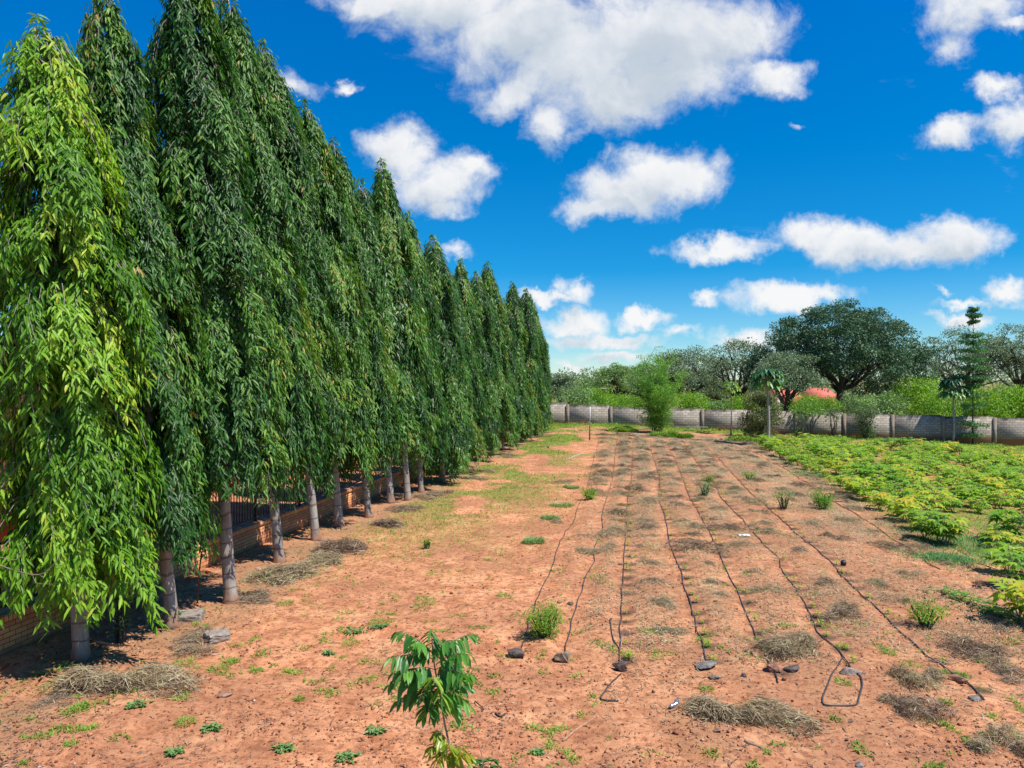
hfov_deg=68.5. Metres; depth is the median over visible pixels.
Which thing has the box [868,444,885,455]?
crop plant
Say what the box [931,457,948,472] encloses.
crop plant
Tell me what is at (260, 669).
grass tuft
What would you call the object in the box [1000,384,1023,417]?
bush
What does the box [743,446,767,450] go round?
hay clump
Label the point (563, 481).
hay clump
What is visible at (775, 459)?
hay clump
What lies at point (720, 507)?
hay clump
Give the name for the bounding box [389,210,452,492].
mast tree
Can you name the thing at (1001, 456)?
crop plant
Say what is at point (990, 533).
crop plant
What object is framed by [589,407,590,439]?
marker pole
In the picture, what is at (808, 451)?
crop plant
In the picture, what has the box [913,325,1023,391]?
spreading tree
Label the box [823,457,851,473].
crop plant
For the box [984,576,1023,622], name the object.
crop plant
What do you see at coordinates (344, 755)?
creeping plant
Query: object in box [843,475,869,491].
crop plant
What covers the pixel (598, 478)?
hay clump
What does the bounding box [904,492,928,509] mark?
crop plant
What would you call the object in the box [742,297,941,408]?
spreading tree
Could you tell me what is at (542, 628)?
shrublet
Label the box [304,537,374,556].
hay clump
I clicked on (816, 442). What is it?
crop plant
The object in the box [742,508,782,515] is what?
hay clump
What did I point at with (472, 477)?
hay clump
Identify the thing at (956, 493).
crop plant
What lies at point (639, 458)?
hay clump
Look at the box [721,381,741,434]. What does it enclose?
papaya tree
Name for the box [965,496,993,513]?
crop plant
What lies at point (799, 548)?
hay clump
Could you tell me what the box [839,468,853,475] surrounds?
crop plant
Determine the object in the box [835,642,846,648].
grass tuft
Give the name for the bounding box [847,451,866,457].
crop plant
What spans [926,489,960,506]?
crop plant
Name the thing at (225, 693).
stone
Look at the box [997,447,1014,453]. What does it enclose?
crop plant
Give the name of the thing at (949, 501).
crop plant
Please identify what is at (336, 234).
mast tree
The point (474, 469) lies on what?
hay clump
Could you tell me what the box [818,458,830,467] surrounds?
crop plant
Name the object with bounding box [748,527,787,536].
hay clump
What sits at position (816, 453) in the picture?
crop plant
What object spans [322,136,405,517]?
mast tree
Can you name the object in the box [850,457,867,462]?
crop plant
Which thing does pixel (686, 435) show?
weed mound
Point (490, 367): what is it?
mast tree
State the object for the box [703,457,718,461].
hay clump
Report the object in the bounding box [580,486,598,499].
shrublet
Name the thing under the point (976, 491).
crop plant
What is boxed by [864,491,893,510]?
crop plant
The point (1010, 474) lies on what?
crop plant
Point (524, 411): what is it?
mast tree
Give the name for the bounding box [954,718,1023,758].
hay clump
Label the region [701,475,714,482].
shrublet
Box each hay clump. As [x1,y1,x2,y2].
[26,690,75,711]
[36,657,223,702]
[164,624,230,657]
[235,587,275,606]
[238,559,330,588]
[301,550,349,567]
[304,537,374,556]
[368,517,406,528]
[377,504,425,512]
[411,489,456,500]
[446,475,488,480]
[469,467,498,472]
[495,452,516,457]
[539,518,568,524]
[548,478,574,483]
[560,546,609,556]
[572,524,633,540]
[581,475,613,483]
[581,542,622,553]
[582,463,606,468]
[583,471,618,477]
[585,487,611,496]
[591,452,616,457]
[592,468,611,472]
[595,432,611,435]
[596,436,619,439]
[596,507,647,517]
[604,488,648,496]
[606,462,643,467]
[607,484,636,489]
[608,502,629,506]
[610,447,639,450]
[610,518,628,522]
[611,442,628,445]
[611,469,634,475]
[613,432,632,434]
[615,467,634,471]
[618,446,636,449]
[619,454,635,457]
[622,482,645,491]
[625,516,662,524]
[627,473,663,479]
[627,521,664,532]
[630,456,655,461]
[631,439,652,442]
[631,494,680,504]
[632,555,671,566]
[633,445,651,448]
[633,533,660,536]
[635,576,666,583]
[641,471,660,475]
[647,537,734,558]
[647,596,679,611]
[647,626,691,635]
[652,459,679,463]
[654,488,674,492]
[656,462,686,466]
[656,482,683,485]
[659,471,682,477]
[661,476,688,480]
[662,494,687,498]
[663,442,682,445]
[665,520,714,531]
[667,501,702,507]
[669,445,694,447]
[669,447,695,451]
[671,518,695,522]
[673,468,709,474]
[676,691,835,742]
[677,530,707,537]
[679,463,704,467]
[687,496,716,501]
[688,482,722,487]
[690,443,710,446]
[690,453,725,457]
[696,459,714,463]
[701,578,728,584]
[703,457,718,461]
[703,521,764,531]
[703,560,719,565]
[705,590,740,602]
[709,504,736,511]
[716,467,731,472]
[718,489,743,494]
[719,485,746,491]
[724,540,768,547]
[729,584,804,595]
[731,495,773,506]
[738,629,831,660]
[739,567,768,576]
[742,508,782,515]
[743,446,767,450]
[745,477,775,482]
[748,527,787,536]
[749,520,781,526]
[750,460,770,464]
[753,450,766,453]
[762,474,783,476]
[767,457,787,460]
[774,462,796,465]
[774,486,792,491]
[782,481,816,487]
[783,546,814,552]
[784,491,809,497]
[800,473,818,478]
[805,518,823,527]
[806,480,830,484]
[808,485,852,493]
[809,574,843,587]
[818,532,848,541]
[820,598,868,622]
[826,492,861,499]
[829,514,877,523]
[836,498,855,503]
[839,504,868,511]
[861,577,888,588]
[865,540,919,554]
[867,528,883,533]
[869,594,931,604]
[869,691,963,733]
[874,518,899,524]
[884,662,948,695]
[889,569,942,580]
[900,541,941,550]
[922,631,1019,666]
[932,558,973,571]
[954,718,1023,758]
[967,652,1023,685]
[973,579,1006,587]
[976,614,1023,632]
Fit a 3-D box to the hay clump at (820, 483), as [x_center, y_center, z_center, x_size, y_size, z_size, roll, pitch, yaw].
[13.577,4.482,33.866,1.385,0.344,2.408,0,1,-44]
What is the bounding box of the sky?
[0,0,1023,379]
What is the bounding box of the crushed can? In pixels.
[669,698,678,707]
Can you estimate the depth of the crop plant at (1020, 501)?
27.43 m
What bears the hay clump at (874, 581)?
on the ground at (274, 624)
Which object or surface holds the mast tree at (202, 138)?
on the ground at (274, 624)
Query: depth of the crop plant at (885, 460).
42.59 m
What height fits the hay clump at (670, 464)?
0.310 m
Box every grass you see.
[0,421,1023,767]
[775,467,1023,569]
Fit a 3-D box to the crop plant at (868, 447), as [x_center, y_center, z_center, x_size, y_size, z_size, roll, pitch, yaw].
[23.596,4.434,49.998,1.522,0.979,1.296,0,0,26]
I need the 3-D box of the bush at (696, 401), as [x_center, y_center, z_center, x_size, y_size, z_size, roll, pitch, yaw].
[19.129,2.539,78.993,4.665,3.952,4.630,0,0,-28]
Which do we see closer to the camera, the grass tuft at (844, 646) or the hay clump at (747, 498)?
the grass tuft at (844, 646)
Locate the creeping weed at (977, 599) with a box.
[923,585,1023,628]
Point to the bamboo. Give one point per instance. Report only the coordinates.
(657, 410)
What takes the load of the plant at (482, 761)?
on the ground at (274, 624)
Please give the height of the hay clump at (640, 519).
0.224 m
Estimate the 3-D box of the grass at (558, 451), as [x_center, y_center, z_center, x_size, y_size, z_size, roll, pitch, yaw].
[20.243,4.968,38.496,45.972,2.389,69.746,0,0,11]
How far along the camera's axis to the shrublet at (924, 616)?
13.51 m
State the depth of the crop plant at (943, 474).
36.89 m
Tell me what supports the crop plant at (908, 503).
on the ground at (274, 624)
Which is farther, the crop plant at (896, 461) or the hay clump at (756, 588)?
the crop plant at (896, 461)
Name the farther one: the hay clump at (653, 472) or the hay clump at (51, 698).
the hay clump at (653, 472)
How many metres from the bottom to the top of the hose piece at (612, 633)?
0.056 m
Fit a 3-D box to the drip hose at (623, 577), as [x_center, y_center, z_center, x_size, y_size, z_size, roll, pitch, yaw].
[5.414,4.205,34.281,0.129,0.234,46.436,0,0,9]
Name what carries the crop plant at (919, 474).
on the ground at (274, 624)
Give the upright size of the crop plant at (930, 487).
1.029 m
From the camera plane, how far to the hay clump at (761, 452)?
48.67 m
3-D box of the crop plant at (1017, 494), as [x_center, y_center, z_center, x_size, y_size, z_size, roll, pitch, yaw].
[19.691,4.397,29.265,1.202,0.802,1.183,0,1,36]
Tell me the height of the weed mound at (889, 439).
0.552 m
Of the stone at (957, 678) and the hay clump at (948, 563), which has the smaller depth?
the stone at (957, 678)
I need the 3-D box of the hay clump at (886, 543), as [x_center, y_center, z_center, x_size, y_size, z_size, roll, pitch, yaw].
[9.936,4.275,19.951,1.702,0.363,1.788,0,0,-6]
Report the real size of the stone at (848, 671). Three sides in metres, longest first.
0.448 x 0.152 x 0.142 m
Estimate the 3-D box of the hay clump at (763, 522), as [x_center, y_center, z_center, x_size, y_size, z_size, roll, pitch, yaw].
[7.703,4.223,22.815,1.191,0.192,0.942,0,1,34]
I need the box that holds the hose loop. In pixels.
[822,656,862,705]
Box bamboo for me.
[622,346,690,431]
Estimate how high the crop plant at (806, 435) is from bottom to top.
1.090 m
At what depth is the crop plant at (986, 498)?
29.37 m
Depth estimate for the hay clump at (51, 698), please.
10.30 m
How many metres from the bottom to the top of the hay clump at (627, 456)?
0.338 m
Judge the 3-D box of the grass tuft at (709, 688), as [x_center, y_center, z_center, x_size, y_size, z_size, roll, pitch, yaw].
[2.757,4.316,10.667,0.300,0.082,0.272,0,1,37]
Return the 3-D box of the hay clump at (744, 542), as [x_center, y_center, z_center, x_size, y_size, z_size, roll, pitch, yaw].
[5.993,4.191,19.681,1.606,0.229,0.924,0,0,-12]
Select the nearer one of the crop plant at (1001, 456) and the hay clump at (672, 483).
the hay clump at (672, 483)
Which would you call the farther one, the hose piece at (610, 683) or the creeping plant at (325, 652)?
the creeping plant at (325, 652)
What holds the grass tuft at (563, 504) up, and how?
on the ground at (274, 624)
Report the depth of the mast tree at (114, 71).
12.97 m
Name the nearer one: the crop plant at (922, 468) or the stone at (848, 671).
the stone at (848, 671)
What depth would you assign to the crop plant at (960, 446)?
54.34 m
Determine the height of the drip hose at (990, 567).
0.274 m
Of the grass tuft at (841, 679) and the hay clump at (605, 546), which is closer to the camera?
the grass tuft at (841, 679)
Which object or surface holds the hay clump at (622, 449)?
on the ground at (274, 624)
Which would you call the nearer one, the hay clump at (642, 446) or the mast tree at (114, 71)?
the mast tree at (114, 71)
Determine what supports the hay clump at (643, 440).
on the ground at (274, 624)
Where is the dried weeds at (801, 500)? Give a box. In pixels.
[545,430,1023,725]
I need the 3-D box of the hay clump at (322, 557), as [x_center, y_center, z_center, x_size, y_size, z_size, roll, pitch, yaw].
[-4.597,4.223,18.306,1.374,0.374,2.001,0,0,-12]
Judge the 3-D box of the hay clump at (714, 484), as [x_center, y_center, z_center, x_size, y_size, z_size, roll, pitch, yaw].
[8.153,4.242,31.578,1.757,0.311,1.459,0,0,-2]
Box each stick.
[90,639,122,646]
[562,715,597,741]
[744,739,762,748]
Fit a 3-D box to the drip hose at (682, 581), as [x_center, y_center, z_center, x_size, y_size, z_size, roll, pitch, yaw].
[6.659,4.216,34.417,0.299,0.259,46.668,0,0,9]
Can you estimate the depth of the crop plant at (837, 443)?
51.78 m
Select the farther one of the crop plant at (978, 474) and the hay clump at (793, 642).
the crop plant at (978, 474)
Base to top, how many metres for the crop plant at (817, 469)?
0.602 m
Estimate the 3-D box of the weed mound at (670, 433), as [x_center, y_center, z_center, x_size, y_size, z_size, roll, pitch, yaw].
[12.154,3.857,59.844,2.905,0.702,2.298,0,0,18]
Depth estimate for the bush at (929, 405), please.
77.64 m
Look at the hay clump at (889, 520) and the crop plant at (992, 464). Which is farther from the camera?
the crop plant at (992, 464)
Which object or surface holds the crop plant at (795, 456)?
on the ground at (274, 624)
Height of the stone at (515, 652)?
0.106 m
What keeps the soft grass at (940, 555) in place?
on the ground at (274, 624)
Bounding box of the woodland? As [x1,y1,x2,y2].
[551,365,1020,401]
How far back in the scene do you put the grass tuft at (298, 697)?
10.39 m
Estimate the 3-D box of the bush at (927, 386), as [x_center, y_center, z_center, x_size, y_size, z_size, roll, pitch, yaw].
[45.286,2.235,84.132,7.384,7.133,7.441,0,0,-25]
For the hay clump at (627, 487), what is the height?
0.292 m
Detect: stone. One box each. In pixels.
[218,691,232,696]
[507,647,524,656]
[553,651,570,662]
[612,661,626,671]
[696,661,716,668]
[709,675,721,678]
[712,724,720,731]
[749,650,758,656]
[766,662,782,672]
[783,664,799,672]
[838,667,866,675]
[855,761,863,767]
[947,674,968,682]
[968,695,981,701]
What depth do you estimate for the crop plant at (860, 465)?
34.49 m
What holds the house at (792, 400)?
on the ground at (274, 624)
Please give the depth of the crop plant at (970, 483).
31.67 m
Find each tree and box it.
[0,12,171,661]
[71,0,226,629]
[141,0,303,604]
[214,0,334,562]
[256,38,357,540]
[292,97,379,527]
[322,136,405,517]
[354,178,425,503]
[370,157,441,500]
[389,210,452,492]
[409,234,475,484]
[435,267,487,474]
[452,258,489,467]
[470,270,505,461]
[477,260,517,455]
[496,298,521,449]
[505,281,534,445]
[518,288,544,441]
[526,302,545,437]
[533,321,552,434]
[537,346,554,432]
[549,371,578,401]
[571,374,605,402]
[589,362,640,405]
[614,363,671,403]
[623,345,734,404]
[678,379,733,408]
[692,337,775,403]
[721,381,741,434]
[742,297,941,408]
[745,349,831,410]
[749,367,788,438]
[788,398,831,434]
[834,359,933,409]
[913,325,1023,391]
[935,376,971,443]
[949,306,992,444]
[955,323,1023,416]
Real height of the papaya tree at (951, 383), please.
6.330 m
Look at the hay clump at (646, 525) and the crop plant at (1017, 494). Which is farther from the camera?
the crop plant at (1017, 494)
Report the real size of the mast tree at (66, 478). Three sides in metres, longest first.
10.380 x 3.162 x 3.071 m
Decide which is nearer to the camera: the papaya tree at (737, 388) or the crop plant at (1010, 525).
the crop plant at (1010, 525)
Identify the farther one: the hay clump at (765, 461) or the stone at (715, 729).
the hay clump at (765, 461)
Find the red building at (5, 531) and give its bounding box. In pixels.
[0,354,287,541]
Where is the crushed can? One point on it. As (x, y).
(673, 705)
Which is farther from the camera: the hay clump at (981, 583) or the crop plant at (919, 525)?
the crop plant at (919, 525)
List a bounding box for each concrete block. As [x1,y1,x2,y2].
[178,608,204,622]
[203,627,230,644]
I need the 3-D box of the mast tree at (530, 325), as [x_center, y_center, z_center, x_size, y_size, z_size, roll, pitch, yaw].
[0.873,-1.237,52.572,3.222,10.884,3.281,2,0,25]
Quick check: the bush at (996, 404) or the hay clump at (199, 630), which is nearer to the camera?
the hay clump at (199, 630)
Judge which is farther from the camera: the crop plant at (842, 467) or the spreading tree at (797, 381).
the spreading tree at (797, 381)
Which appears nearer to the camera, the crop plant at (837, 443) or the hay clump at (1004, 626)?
the hay clump at (1004, 626)
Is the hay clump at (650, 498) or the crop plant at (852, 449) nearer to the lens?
the hay clump at (650, 498)
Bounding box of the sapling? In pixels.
[380,630,480,767]
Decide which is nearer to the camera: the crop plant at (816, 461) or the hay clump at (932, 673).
the hay clump at (932, 673)
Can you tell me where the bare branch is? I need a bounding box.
[0,548,60,583]
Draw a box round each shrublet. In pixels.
[107,591,133,643]
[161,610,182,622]
[422,539,430,548]
[520,599,566,639]
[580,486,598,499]
[697,482,712,495]
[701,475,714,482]
[742,471,756,478]
[770,489,794,509]
[806,488,835,509]
[903,596,950,628]
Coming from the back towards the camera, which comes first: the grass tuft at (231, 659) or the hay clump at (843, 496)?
the hay clump at (843, 496)
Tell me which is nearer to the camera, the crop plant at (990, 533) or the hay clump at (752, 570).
the hay clump at (752, 570)
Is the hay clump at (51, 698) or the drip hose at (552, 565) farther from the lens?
the drip hose at (552, 565)
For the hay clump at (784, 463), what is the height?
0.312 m
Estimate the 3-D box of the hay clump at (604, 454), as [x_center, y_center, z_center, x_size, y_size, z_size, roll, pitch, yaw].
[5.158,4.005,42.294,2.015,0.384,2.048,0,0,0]
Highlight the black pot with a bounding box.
[840,560,846,565]
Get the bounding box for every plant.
[124,696,152,708]
[164,746,184,757]
[200,721,223,732]
[269,741,296,753]
[321,649,335,655]
[334,750,360,763]
[342,625,367,637]
[364,724,387,735]
[367,622,389,629]
[467,733,500,767]
[528,748,544,755]
[757,435,774,447]
[762,438,782,446]
[763,442,776,451]
[773,444,785,455]
[780,440,795,449]
[780,446,805,456]
[786,436,801,445]
[786,451,807,465]
[796,458,812,469]
[798,432,816,443]
[798,448,815,457]
[799,443,818,453]
[804,441,825,455]
[805,435,826,446]
[809,463,824,473]
[812,456,824,464]
[813,446,824,455]
[817,445,840,457]
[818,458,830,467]
[819,469,831,476]
[821,440,835,449]
[821,445,848,459]
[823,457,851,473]
[826,448,851,464]
[829,440,847,449]
[829,472,847,485]
[831,461,852,474]
[833,435,848,446]
[838,474,872,495]
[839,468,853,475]
[841,440,866,452]
[841,444,859,460]
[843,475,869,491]
[846,461,882,475]
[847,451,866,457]
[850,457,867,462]
[850,481,878,500]
[852,465,890,483]
[854,447,873,456]
[855,443,878,453]
[855,455,870,463]
[859,472,884,491]
[864,455,877,463]
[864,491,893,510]
[867,439,882,446]
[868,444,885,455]
[873,463,900,479]
[874,482,902,493]
[877,456,892,465]
[880,487,901,495]
[881,472,908,488]
[882,495,928,522]
[883,438,897,449]
[886,462,915,478]
[888,456,916,471]
[888,480,926,502]
[889,451,914,461]
[891,458,906,465]
[893,437,914,449]
[896,476,922,487]
[898,467,928,487]
[899,502,938,527]
[900,442,918,450]
[903,490,950,512]
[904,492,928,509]
[905,453,920,459]
[905,462,933,474]
[907,448,933,458]
[907,511,942,537]
[912,438,932,449]
[912,453,941,474]
[912,477,946,500]
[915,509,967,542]
[919,442,936,450]
[922,442,946,455]
[923,508,969,543]
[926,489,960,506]
[930,443,952,452]
[930,463,957,479]
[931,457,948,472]
[932,453,956,462]
[932,475,949,486]
[937,465,966,483]
[939,496,964,511]
[940,463,965,477]
[944,441,960,453]
[946,477,965,491]
[947,483,970,502]
[950,443,966,454]
[952,486,997,506]
[954,468,989,486]
[955,452,971,464]
[956,480,983,488]
[958,447,979,462]
[960,482,985,498]
[962,446,984,456]
[962,452,986,466]
[964,445,983,454]
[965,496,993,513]
[966,469,991,485]
[969,460,999,480]
[972,475,1014,492]
[974,449,997,463]
[975,536,1023,574]
[977,458,1006,476]
[977,524,1006,540]
[979,486,1005,503]
[982,466,999,480]
[983,527,1023,545]
[984,505,1023,541]
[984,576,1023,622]
[987,457,1001,466]
[987,489,1014,508]
[989,450,1008,466]
[991,550,1023,580]
[992,468,1022,483]
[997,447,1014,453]
[999,465,1018,478]
[1000,456,1023,468]
[1000,486,1023,504]
[1002,476,1023,493]
[1002,483,1018,491]
[1008,466,1023,482]
[1008,496,1023,513]
[1009,451,1023,464]
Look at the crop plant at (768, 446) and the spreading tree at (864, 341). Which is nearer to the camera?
the crop plant at (768, 446)
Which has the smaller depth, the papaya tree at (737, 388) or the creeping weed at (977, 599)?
the creeping weed at (977, 599)
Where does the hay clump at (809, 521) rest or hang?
on the ground at (274, 624)
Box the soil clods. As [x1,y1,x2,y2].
[0,437,1023,767]
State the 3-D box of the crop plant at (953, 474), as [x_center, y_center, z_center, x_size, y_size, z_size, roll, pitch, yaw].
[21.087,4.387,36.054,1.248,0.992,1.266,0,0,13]
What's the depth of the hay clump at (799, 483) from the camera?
32.50 m
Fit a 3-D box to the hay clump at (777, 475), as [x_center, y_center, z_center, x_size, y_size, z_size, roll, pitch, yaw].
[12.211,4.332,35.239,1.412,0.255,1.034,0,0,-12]
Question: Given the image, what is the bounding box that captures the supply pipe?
[605,434,781,443]
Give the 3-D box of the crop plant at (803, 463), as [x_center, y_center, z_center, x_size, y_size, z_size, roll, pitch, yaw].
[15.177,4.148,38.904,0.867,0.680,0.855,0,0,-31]
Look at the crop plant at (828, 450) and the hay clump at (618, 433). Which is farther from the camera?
the hay clump at (618, 433)
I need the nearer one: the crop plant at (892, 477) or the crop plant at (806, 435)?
the crop plant at (892, 477)
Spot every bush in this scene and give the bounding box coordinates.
[556,383,597,404]
[578,386,611,404]
[602,392,632,406]
[622,394,645,406]
[672,390,712,409]
[701,398,732,409]
[722,394,760,410]
[759,402,784,410]
[787,392,822,411]
[813,394,844,411]
[834,390,883,413]
[866,390,913,414]
[883,372,951,414]
[907,390,962,415]
[942,389,985,415]
[957,383,1021,417]
[986,382,1023,417]
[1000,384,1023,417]
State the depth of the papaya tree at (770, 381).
54.97 m
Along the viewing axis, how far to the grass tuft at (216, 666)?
11.52 m
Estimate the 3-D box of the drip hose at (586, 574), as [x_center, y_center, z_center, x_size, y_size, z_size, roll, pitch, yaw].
[4.488,4.175,34.195,0.262,0.188,45.340,0,0,9]
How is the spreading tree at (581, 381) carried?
on the ground at (274, 624)
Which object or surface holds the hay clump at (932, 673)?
on the ground at (274, 624)
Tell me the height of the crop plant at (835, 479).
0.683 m
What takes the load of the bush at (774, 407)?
on the ground at (274, 624)
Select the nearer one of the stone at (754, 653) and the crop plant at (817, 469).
the stone at (754, 653)
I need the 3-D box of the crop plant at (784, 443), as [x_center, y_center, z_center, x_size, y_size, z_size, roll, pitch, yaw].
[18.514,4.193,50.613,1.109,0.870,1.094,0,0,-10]
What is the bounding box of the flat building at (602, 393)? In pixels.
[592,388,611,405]
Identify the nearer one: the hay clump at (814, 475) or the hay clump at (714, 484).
the hay clump at (714, 484)
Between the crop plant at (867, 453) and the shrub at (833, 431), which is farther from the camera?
the shrub at (833, 431)
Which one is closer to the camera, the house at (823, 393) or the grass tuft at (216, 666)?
the grass tuft at (216, 666)
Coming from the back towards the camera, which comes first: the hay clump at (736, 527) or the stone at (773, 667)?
the hay clump at (736, 527)
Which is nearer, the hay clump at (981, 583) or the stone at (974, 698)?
the stone at (974, 698)
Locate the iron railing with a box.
[0,455,410,608]
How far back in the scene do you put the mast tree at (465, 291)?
36.62 m
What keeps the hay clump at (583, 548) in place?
on the ground at (274, 624)
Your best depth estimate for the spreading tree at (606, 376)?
106.81 m
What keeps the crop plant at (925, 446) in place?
on the ground at (274, 624)
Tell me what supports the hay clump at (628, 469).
on the ground at (274, 624)
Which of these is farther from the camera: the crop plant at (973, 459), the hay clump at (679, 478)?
the crop plant at (973, 459)
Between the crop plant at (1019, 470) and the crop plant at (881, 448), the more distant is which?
the crop plant at (881, 448)
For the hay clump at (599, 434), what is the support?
on the ground at (274, 624)
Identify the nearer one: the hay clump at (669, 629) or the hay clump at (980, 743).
the hay clump at (980, 743)
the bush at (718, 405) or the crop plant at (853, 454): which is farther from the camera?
the bush at (718, 405)
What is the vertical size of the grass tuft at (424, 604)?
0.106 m
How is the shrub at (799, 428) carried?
on the ground at (274, 624)
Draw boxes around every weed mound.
[605,425,637,431]
[647,429,680,436]
[677,433,694,437]
[725,434,757,441]
[776,436,789,442]
[881,437,921,443]
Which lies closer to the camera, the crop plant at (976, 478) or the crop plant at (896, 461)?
the crop plant at (976, 478)
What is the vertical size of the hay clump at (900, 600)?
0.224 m
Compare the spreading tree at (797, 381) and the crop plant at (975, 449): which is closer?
the crop plant at (975, 449)
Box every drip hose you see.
[521,438,599,647]
[565,438,617,651]
[619,450,632,661]
[650,438,708,668]
[666,440,778,682]
[693,457,851,667]
[707,447,984,699]
[738,444,940,569]
[924,532,1023,632]
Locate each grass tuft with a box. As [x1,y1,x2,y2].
[66,700,91,710]
[173,715,196,726]
[174,657,196,666]
[192,620,209,626]
[205,664,231,673]
[221,656,241,664]
[247,666,265,673]
[277,599,294,606]
[291,693,305,701]
[339,636,359,646]
[368,617,389,625]
[411,600,437,608]
[521,535,545,543]
[541,514,560,519]
[548,502,576,507]
[562,484,578,488]
[699,684,715,691]
[831,676,852,685]
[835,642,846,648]
[881,649,894,655]
[935,697,954,704]
[953,670,969,678]
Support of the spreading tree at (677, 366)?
on the ground at (274, 624)
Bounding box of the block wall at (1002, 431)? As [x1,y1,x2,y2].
[549,402,1023,446]
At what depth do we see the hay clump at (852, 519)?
23.85 m
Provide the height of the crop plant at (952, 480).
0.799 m
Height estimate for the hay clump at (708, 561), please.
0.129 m
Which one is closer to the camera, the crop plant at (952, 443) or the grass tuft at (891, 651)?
the grass tuft at (891, 651)
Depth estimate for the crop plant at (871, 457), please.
44.04 m
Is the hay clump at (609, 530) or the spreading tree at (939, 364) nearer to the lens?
the hay clump at (609, 530)
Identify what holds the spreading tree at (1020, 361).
on the ground at (274, 624)
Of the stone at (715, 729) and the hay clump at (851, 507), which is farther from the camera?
the hay clump at (851, 507)
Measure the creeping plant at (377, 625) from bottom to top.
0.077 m
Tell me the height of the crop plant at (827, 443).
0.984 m
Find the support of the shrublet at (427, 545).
on the ground at (274, 624)
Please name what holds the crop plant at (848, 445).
on the ground at (274, 624)
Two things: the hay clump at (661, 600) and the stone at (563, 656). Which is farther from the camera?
the hay clump at (661, 600)
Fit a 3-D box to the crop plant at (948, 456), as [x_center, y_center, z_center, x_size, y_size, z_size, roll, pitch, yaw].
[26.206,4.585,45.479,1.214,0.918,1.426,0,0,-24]
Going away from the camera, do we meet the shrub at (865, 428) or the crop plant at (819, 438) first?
the crop plant at (819, 438)
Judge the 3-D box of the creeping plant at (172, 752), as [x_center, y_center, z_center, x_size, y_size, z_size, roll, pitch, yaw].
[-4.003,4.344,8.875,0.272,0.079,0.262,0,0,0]
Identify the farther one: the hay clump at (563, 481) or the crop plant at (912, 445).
the crop plant at (912, 445)
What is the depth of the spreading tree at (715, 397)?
115.62 m
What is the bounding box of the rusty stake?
[197,551,201,601]
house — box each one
[771,390,806,410]
[802,388,836,410]
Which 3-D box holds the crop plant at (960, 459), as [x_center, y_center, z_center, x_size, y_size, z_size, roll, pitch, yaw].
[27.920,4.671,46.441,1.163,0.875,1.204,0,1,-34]
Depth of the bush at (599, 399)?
83.51 m
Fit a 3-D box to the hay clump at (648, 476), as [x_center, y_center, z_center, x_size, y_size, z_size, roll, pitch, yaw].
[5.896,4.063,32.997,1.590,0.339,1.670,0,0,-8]
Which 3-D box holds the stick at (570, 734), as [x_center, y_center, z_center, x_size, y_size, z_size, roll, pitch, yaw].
[0.864,4.348,9.528,0.044,0.038,0.882,0,1,34]
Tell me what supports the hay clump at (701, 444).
on the ground at (274, 624)
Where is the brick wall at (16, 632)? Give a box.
[0,433,505,655]
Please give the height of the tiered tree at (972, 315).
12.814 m
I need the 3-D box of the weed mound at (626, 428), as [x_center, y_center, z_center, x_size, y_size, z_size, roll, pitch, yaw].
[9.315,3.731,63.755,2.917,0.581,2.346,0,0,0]
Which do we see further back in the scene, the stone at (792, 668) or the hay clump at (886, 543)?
the hay clump at (886, 543)
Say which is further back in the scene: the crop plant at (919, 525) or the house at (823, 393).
the house at (823, 393)
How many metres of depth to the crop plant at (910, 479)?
31.50 m
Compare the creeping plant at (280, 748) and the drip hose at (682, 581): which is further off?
the drip hose at (682, 581)
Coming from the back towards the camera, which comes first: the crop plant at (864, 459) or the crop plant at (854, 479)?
the crop plant at (864, 459)
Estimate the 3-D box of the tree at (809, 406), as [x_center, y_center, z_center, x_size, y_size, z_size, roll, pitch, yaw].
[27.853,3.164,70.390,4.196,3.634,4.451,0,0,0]
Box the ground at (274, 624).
[0,380,1023,767]
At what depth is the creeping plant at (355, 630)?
13.14 m
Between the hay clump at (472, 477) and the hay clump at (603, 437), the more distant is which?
the hay clump at (603, 437)
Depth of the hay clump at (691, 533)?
20.81 m
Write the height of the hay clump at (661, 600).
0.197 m
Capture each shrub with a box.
[735,390,785,436]
[792,413,807,437]
[824,406,844,436]
[844,403,884,439]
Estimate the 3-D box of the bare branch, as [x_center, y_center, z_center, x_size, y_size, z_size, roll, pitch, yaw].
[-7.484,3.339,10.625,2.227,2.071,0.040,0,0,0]
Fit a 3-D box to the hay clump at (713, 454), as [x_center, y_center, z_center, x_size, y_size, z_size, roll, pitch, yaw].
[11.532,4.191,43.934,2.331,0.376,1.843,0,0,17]
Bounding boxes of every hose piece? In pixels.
[600,673,621,700]
[609,618,620,649]
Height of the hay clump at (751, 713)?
0.386 m
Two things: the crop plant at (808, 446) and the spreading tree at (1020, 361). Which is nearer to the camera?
the crop plant at (808, 446)
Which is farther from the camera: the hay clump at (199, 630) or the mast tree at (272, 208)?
the mast tree at (272, 208)
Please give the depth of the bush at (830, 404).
77.47 m
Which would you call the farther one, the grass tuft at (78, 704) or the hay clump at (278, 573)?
the hay clump at (278, 573)
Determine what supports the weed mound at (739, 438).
on the ground at (274, 624)
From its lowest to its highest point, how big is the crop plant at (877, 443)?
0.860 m
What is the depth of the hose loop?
10.44 m

